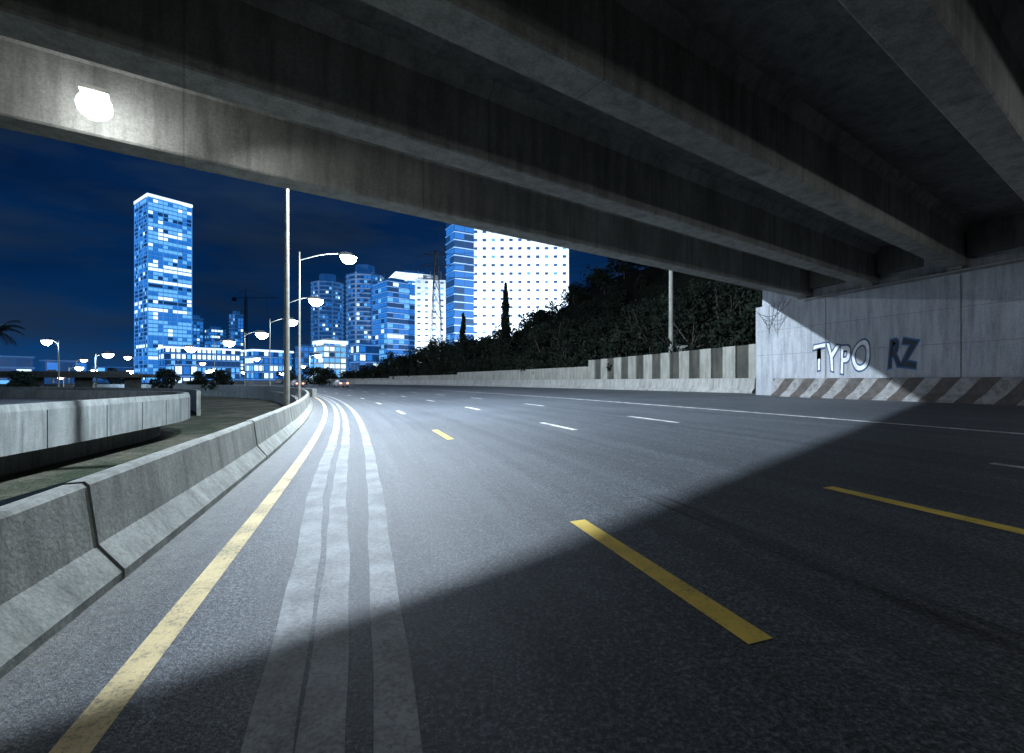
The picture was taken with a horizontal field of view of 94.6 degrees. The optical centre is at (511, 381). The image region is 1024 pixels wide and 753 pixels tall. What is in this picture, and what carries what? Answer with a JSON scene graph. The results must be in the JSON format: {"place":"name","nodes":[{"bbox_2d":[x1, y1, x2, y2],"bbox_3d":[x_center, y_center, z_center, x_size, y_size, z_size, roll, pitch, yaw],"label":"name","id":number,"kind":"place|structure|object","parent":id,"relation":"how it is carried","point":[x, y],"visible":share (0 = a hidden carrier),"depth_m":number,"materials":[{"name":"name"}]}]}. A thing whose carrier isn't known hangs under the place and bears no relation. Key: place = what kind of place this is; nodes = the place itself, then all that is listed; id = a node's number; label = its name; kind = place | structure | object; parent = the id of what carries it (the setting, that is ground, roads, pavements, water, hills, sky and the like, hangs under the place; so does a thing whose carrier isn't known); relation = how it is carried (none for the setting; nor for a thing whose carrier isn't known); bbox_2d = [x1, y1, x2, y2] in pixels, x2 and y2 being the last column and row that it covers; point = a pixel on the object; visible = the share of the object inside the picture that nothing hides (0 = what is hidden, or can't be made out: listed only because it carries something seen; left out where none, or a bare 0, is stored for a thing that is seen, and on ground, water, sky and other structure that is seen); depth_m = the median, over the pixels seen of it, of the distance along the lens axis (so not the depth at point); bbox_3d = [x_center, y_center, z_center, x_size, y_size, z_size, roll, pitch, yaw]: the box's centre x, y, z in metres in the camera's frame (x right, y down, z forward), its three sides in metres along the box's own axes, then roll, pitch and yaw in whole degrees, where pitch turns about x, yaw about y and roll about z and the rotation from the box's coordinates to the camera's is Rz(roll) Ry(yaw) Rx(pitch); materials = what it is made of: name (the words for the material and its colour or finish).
{"place":"outdoors","nodes":[
{"label":"outdoors","id":0,"kind":"place"},
{"bbox_2d":[0,475,87,505],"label":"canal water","id":1,"kind":"structure","parent":0,"point":[13,499],"depth_m":13.33,"materials":[{"name":"black liquid"}]},
{"bbox_2d":[0,390,189,476],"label":"curved ramp","id":2,"kind":"structure","parent":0,"point":[39,428],"depth_m":18.88,"materials":[{"name":"concrete"}]},
{"bbox_2d":[0,396,282,499],"bbox_3d":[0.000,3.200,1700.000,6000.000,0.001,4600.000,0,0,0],"label":"ground","id":3,"kind":"structure","parent":0,"point":[219,413],"depth_m":23.53,"materials":[{"name":"green plant"}]},
{"bbox_2d":[0,320,24,346],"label":"palm tree","id":4,"kind":"object","parent":3,"relation":"on","point":[3,327],"visible":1,"depth_m":62.26,"materials":[{"name":"green plant"}]},
{"bbox_2d":[0,355,34,383],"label":"warehouse building","id":5,"kind":"structure","parent":3,"relation":"on","point":[15,363],"depth_m":174.21,"materials":[{"name":"blue metal"}]},
{"bbox_2d":[6,370,39,386],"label":"roadside tree","id":6,"kind":"object","parent":3,"relation":"on","point":[22,378],"visible":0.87,"depth_m":82.45,"materials":[{"name":"green plant"}]},
{"bbox_2d":[41,338,59,386],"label":"street lamp","id":7,"kind":"object","parent":3,"relation":"on","point":[44,341],"visible":0.82,"depth_m":73.00,"materials":[{"name":"metal"}]},
{"bbox_2d":[39,360,88,383],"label":"warehouse building","id":8,"kind":"structure","parent":3,"relation":"on","point":[65,365],"depth_m":200.24,"materials":[{"name":"blue metal"}]},
{"bbox_2d":[68,365,83,383],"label":"street lamp","id":9,"kind":"object","parent":3,"relation":"on","point":[79,367],"visible":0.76,"depth_m":128.07,"materials":[{"name":"metal"}]},
{"bbox_2d":[0,371,155,387],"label":"road bridge","id":10,"kind":"structure","parent":3,"relation":"on","point":[83,378],"depth_m":91.50,"materials":[{"name":"grey concrete"}]},
{"bbox_2d":[0,387,200,415],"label":"flood wall","id":11,"kind":"structure","parent":3,"relation":"on","point":[195,400],"depth_m":63.97,"materials":[{"name":"concrete"}]},
{"bbox_2d":[95,352,113,386],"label":"street lamp","id":12,"kind":"object","parent":3,"relation":"on","point":[108,354],"visible":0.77,"depth_m":100.01,"materials":[{"name":"metal"}]},
{"bbox_2d":[93,366,132,382],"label":"warehouse building","id":13,"kind":"structure","parent":3,"relation":"on","point":[100,368],"depth_m":298.49,"materials":[{"name":"blue metal"}]},
{"bbox_2d":[102,367,123,383],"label":"roadside tree","id":14,"kind":"object","parent":3,"relation":"on","point":[116,380],"visible":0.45,"depth_m":130.14,"materials":[{"name":"green plant"}]},
{"bbox_2d":[124,355,133,373],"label":"street lamp","id":15,"kind":"object","parent":3,"relation":"on","point":[127,357],"visible":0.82,"depth_m":150.01,"materials":[{"name":"metal"}]},
{"bbox_2d":[0,384,316,400],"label":"flood wall","id":16,"kind":"structure","parent":3,"relation":"on","point":[261,392],"depth_m":93.79,"materials":[{"name":"concrete"}]},
{"bbox_2d":[134,193,192,382],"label":"glass skyscraper","id":17,"kind":"structure","parent":3,"relation":"on","point":[162,271],"depth_m":505.79,"materials":[{"name":"blue glass"}]},
{"bbox_2d":[149,368,180,387],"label":"roadside tree","id":18,"kind":"object","parent":3,"relation":"on","point":[162,374],"visible":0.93,"depth_m":95.19,"materials":[{"name":"green plant"}]},
{"bbox_2d":[167,364,198,382],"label":"lit pavilion","id":19,"kind":"structure","parent":3,"relation":"on","point":[184,372],"depth_m":231.48,"materials":[{"name":"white glass"}]},
{"bbox_2d":[192,312,203,346],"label":"apartment tower","id":20,"kind":"structure","parent":3,"relation":"on","point":[197,331],"depth_m":562.23,"materials":[{"name":"blue glass"}]},
{"bbox_2d":[186,371,210,384],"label":"roadside tree","id":21,"kind":"object","parent":3,"relation":"on","point":[199,378],"visible":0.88,"depth_m":117.37,"materials":[{"name":"green plant"}]},
{"bbox_2d":[157,346,240,382],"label":"shopping mall","id":22,"kind":"structure","parent":3,"relation":"on","point":[228,359],"depth_m":335.32,"materials":[{"name":"blue glass"}]},
{"bbox_2d":[205,326,225,347],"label":"apartment tower","id":23,"kind":"structure","parent":3,"relation":"on","point":[211,333],"depth_m":603.55,"materials":[{"name":"blue glass"}]},
{"bbox_2d":[200,369,234,390],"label":"roadside tree","id":24,"kind":"object","parent":3,"relation":"on","point":[220,376],"visible":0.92,"depth_m":98.77,"materials":[{"name":"green plant"}]},
{"bbox_2d":[229,308,243,380],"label":"apartment tower","id":25,"kind":"structure","parent":3,"relation":"on","point":[236,318],"depth_m":522.91,"materials":[{"name":"blue glass"}]},
{"bbox_2d":[232,289,271,348],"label":"tower crane","id":26,"kind":"object","parent":3,"relation":"on","point":[234,298],"visible":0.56,"depth_m":489.72,"materials":[{"name":"metal"}]},
{"bbox_2d":[254,357,262,380],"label":"street lamp","id":27,"kind":"object","parent":3,"relation":"on","point":[257,358],"visible":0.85,"depth_m":179.90,"materials":[{"name":"metal"}]},
{"bbox_2d":[242,349,293,380],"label":"station building","id":28,"kind":"structure","parent":3,"relation":"on","point":[253,369],"depth_m":261.62,"materials":[{"name":"blue glass"}]},
{"bbox_2d":[271,391,295,404],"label":"road retaining wall","id":29,"kind":"structure","parent":3,"relation":"on","point":[277,397],"depth_m":67.71,"materials":[{"name":"concrete"}]},
{"bbox_2d":[275,369,297,383],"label":"roadside tree","id":30,"kind":"object","parent":3,"relation":"on","point":[280,373],"visible":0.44,"depth_m":150.75,"materials":[{"name":"green plant"}]},
{"bbox_2d":[295,344,313,378],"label":"apartment building","id":31,"kind":"structure","parent":3,"relation":"on","point":[306,351],"depth_m":341.98,"materials":[{"name":"blue glass"}]},
{"bbox_2d":[301,365,326,384],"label":"roadside tree","id":32,"kind":"object","parent":3,"relation":"on","point":[310,372],"visible":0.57,"depth_m":127.02,"materials":[{"name":"green plant"}]},
{"bbox_2d":[309,353,321,379],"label":"street lamp","id":33,"kind":"object","parent":3,"relation":"on","point":[318,355],"visible":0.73,"depth_m":139.97,"materials":[{"name":"metal"}]},
{"bbox_2d":[313,367,334,384],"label":"roadside tree","id":34,"kind":"object","parent":3,"relation":"on","point":[323,374],"visible":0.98,"depth_m":118.95,"materials":[{"name":"green plant"}]},
{"bbox_2d":[311,273,343,377],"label":"round apartment tower","id":35,"kind":"structure","parent":3,"relation":"on","point":[325,286],"depth_m":390.18,"materials":[{"name":"blue glass"}]},
{"bbox_2d":[312,338,347,376],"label":"apartment building","id":36,"kind":"structure","parent":3,"relation":"on","point":[332,351],"depth_m":304.06,"materials":[{"name":"white"}]},
{"bbox_2d":[345,264,383,370],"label":"round apartment tower","id":37,"kind":"structure","parent":3,"relation":"on","point":[359,328],"depth_m":348.80,"materials":[{"name":"blue glass"}]},
{"bbox_2d":[350,343,379,370],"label":"office building","id":38,"kind":"structure","parent":3,"relation":"on","point":[365,354],"depth_m":242.56,"materials":[{"name":"blue glass"}]},
{"bbox_2d":[372,278,414,366],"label":"glass office block","id":39,"kind":"structure","parent":3,"relation":"on","point":[393,325],"depth_m":336.03,"materials":[{"name":"blue glass"}]},
{"bbox_2d":[389,270,426,284],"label":"office building","id":40,"kind":"structure","parent":3,"relation":"on","point":[408,278],"depth_m":381.98,"materials":[{"name":"white glass"}]},
{"bbox_2d":[445,223,474,344],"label":"glass office tower","id":41,"kind":"structure","parent":3,"relation":"on","point":[460,295],"depth_m":240.63,"materials":[{"name":"blue glass"}]},
{"bbox_2d":[0,0,1023,394],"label":"highway overpass","id":42,"kind":"object","parent":3,"relation":"on","point":[834,172],"visible":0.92,"depth_m":8.97,"materials":[{"name":"concrete"}]},
{"bbox_2d":[75,82,112,120],"bbox_3d":[-6.691,-4.502,7.627,0.508,0.630,0.615,0,0,0],"label":"girder floodlight","id":43,"kind":"object","parent":42,"relation":"attached to","point":[92,102],"visible":1,"depth_m":7.44,"materials":[{"name":"metal"}]},
{"bbox_2d":[757,299,790,329],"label":"hanging cables","id":44,"kind":"object","parent":42,"relation":"hanging from","point":[773,315],"visible":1,"depth_m":24.56,"materials":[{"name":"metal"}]},
{"bbox_2d":[812,338,870,374],"bbox_3d":[14.996,-1.075,21.640,0.004,1.633,2.789,0,0,-17],"label":"graffiti","id":45,"kind":"object","parent":42,"relation":"attached to","point":[846,348],"depth_m":21.42,"materials":[{"name":"white paint"}]},
{"bbox_2d":[887,337,920,369],"bbox_3d":[15.792,-1.125,19.072,0.004,1.362,1.260,0,0,-17],"label":"graffiti","id":46,"kind":"object","parent":42,"relation":"attached to","point":[905,362],"depth_m":19.06,"materials":[{"name":"blue paint"}]},
{"bbox_2d":[0,128,646,378],"label":"sky","id":47,"kind":"structure","parent":0,"point":[67,208],"materials":[{"name":"blue"}]},
{"bbox_2d":[415,271,445,361],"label":"white office block","id":48,"kind":"structure","parent":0,"point":[423,304],"depth_m":319.66,"materials":[{"name":"white concrete"}]},
{"bbox_2d":[419,250,453,342],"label":"power pylon","id":49,"kind":"object","parent":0,"point":[433,294],"visible":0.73,"depth_m":149.94,"materials":[{"name":"metal"}]},
{"bbox_2d":[202,245,605,342],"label":"power lines","id":50,"kind":"object","parent":49,"relation":"attached to","point":[418,280],"visible":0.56,"depth_m":152.29,"materials":[{"name":"black metal"}]},
{"bbox_2d":[0,383,1023,752],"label":"highway road","id":51,"kind":"structure","parent":0,"point":[534,619],"depth_m":3.35,"materials":[{"name":"grey asphalt"}]},
{"bbox_2d":[0,383,312,678],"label":"concrete barrier","id":52,"kind":"object","parent":51,"relation":"on","point":[70,551],"visible":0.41,"depth_m":3.75,"materials":[{"name":"grey concrete"}]},
{"bbox_2d":[178,345,196,352],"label":"street lamp","id":53,"kind":"object","parent":51,"relation":"on","point":[188,348],"visible":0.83,"depth_m":144.14,"materials":[{"name":"metal"}]},
{"bbox_2d":[49,397,326,752],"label":"yellow edge line","id":54,"kind":"object","parent":51,"relation":"on","point":[88,728],"visible":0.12,"depth_m":2.76,"materials":[{"name":"paint"}]},
{"bbox_2d":[214,339,234,382],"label":"street lamp","id":55,"kind":"object","parent":51,"relation":"on","point":[229,344],"visible":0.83,"depth_m":123.06,"materials":[{"name":"metal"}]},
{"bbox_2d":[244,330,267,384],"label":"street lamp","id":56,"kind":"object","parent":51,"relation":"on","point":[261,334],"visible":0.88,"depth_m":101.96,"materials":[{"name":"metal"}]},
{"bbox_2d":[269,317,297,385],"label":"street lamp","id":57,"kind":"object","parent":51,"relation":"on","point":[293,321],"visible":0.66,"depth_m":79.44,"materials":[{"name":"metal"}]},
{"bbox_2d":[283,188,289,406],"bbox_3d":[-8.086,-4.560,20.442,3.394,14.120,0.440,0,0,-21],"label":"street lamp","id":58,"kind":"object","parent":51,"relation":"on","point":[286,399],"visible":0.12,"depth_m":19.83,"materials":[{"name":"metal"}]},
{"bbox_2d":[290,381,303,386],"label":"passenger car","id":59,"kind":"object","parent":51,"relation":"on","point":[294,383],"visible":0.71,"depth_m":101.31,"materials":[{"name":"paint"}]},
{"bbox_2d":[289,296,322,305],"bbox_3d":[-26.183,-4.212,60.120,4.192,13.424,1.388,0,0,-39],"label":"street lamp","id":60,"kind":"object","parent":51,"relation":"on","point":[315,301],"visible":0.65,"depth_m":60.48,"materials":[{"name":"metal"}]},
{"bbox_2d":[298,252,356,399],"bbox_3d":[-15.500,-4.291,39.858,4.677,13.582,1.082,0,0,-31],"label":"street lamp","id":61,"kind":"object","parent":51,"relation":"on","point":[347,257],"visible":0.86,"depth_m":39.05,"materials":[{"name":"metal"}]},
{"bbox_2d":[240,394,422,752],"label":"worn lane stripes","id":62,"kind":"object","parent":51,"relation":"on","point":[272,724],"visible":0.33,"depth_m":2.70,"materials":[{"name":"grey paint"}]},
{"bbox_2d":[333,380,348,387],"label":"passenger car","id":63,"kind":"object","parent":51,"relation":"on","point":[339,383],"visible":0.94,"depth_m":86.64,"materials":[{"name":"paint"}]},
{"bbox_2d":[183,378,755,393],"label":"concrete barrier","id":64,"kind":"object","parent":51,"relation":"on","point":[732,385],"visible":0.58,"depth_m":41.53,"materials":[{"name":"grey concrete"}]},
{"bbox_2d":[276,344,755,380],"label":"ribbed retaining wall","id":65,"kind":"structure","parent":51,"relation":"on","point":[733,362],"depth_m":37.80,"materials":[{"name":"concrete"}]},
{"bbox_2d":[236,384,1023,467],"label":"white lane markings","id":66,"kind":"object","parent":51,"relation":"on","point":[739,411],"visible":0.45,"depth_m":13.97,"materials":[{"name":"paint"}]},
{"bbox_2d":[432,430,1023,643],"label":"yellow lane dashes","id":67,"kind":"object","parent":51,"relation":"on","point":[738,626],"visible":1,"depth_m":3.54,"materials":[{"name":"paint"}]},
{"bbox_2d":[770,377,1023,405],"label":"striped barrier","id":68,"kind":"object","parent":51,"relation":"on","point":[990,390],"visible":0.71,"depth_m":18.37,"materials":[{"name":"paint"}]},
{"bbox_2d":[474,229,568,340],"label":"white office tower","id":69,"kind":"structure","parent":0,"point":[530,291],"depth_m":250.04,"materials":[{"name":"white concrete"}]},
{"bbox_2d":[375,267,755,377],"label":"hill","id":70,"kind":"structure","parent":0,"point":[656,278],"depth_m":81.62,"materials":[{"name":"green plant"}]},
{"bbox_2d":[459,312,467,350],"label":"cypress tree","id":71,"kind":"object","parent":70,"relation":"on","point":[463,327],"visible":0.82,"depth_m":91.70,"materials":[{"name":"green plant"}]},
{"bbox_2d":[500,282,511,346],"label":"cypress tree","id":72,"kind":"object","parent":70,"relation":"on","point":[505,318],"visible":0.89,"depth_m":84.64,"materials":[{"name":"green plant"}]},
{"bbox_2d":[314,279,761,378],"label":"hillside trees","id":73,"kind":"object","parent":70,"relation":"on","point":[616,345],"visible":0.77,"depth_m":55.22,"materials":[{"name":"green plant"}]},
{"bbox_2d":[406,257,761,363],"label":"ridge trees","id":74,"kind":"object","parent":70,"relation":"on","point":[577,293],"visible":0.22,"depth_m":92.30,"materials":[{"name":"green plant"}]},
{"bbox_2d":[669,270,687,352],"bbox_3d":[13.261,-5.100,37.844,1.443,10.800,0.500,0,0,0],"label":"utility pole","id":75,"kind":"object","parent":70,"relation":"on","point":[671,307],"visible":0.29,"depth_m":37.70,"materials":[{"name":"metal"}]}
]}

